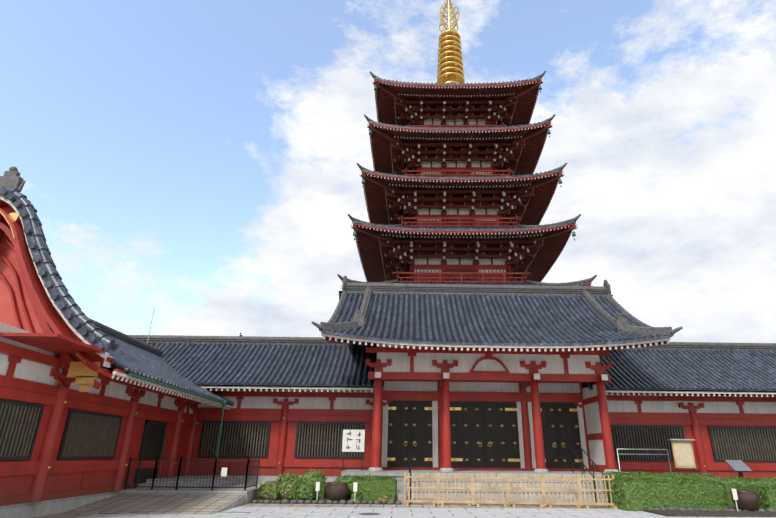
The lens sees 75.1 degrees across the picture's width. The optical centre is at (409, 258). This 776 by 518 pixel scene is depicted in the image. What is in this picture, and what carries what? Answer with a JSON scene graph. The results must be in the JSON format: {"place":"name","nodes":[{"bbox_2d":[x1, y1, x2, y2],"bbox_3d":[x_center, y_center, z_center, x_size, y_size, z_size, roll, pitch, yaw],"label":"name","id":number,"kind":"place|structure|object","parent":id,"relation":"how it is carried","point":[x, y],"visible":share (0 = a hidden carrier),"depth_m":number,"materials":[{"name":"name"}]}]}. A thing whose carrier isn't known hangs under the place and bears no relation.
{"place":"outdoors","nodes":[
{"label":"outdoors","id":0,"kind":"place"},
{"bbox_2d":[0,0,775,342],"label":"sky","id":1,"kind":"structure","parent":0,"point":[190,163],"materials":[{"name":"blue"}]},
{"bbox_2d":[35,494,775,517],"bbox_3d":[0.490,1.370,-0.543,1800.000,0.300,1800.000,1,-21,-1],"label":"ground","id":2,"kind":"structure","parent":0,"point":[172,506],"depth_m":15.51,"materials":[{"name":"grey concrete"}]},
{"bbox_2d":[0,166,233,517],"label":"building","id":3,"kind":"structure","parent":2,"relation":"on","point":[89,407],"depth_m":14.92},
{"bbox_2d":[119,311,775,516],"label":"props","id":4,"kind":"object","parent":2,"relation":"on","point":[675,494],"visible":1,"depth_m":17.83,"materials":[{"name":"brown wood"}]},
{"bbox_2d":[128,335,775,482],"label":"corridor","id":5,"kind":"object","parent":2,"relation":"on","point":[300,403],"visible":0.62,"depth_m":24.13,"materials":[{"name":"red paint"}]},
{"bbox_2d":[337,0,596,288],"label":"pagoda","id":6,"kind":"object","parent":2,"relation":"on","point":[456,190],"visible":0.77,"depth_m":36.82,"materials":[{"name":"paint"}]},
{"bbox_2d":[312,276,682,504],"bbox_3d":[3.555,5.913,25.192,15.421,10.580,10.910,1,-21,-1],"label":"gatehouse","id":7,"kind":"object","parent":2,"relation":"on","point":[483,380],"visible":1,"depth_m":23.37,"materials":[{"name":"paint"}]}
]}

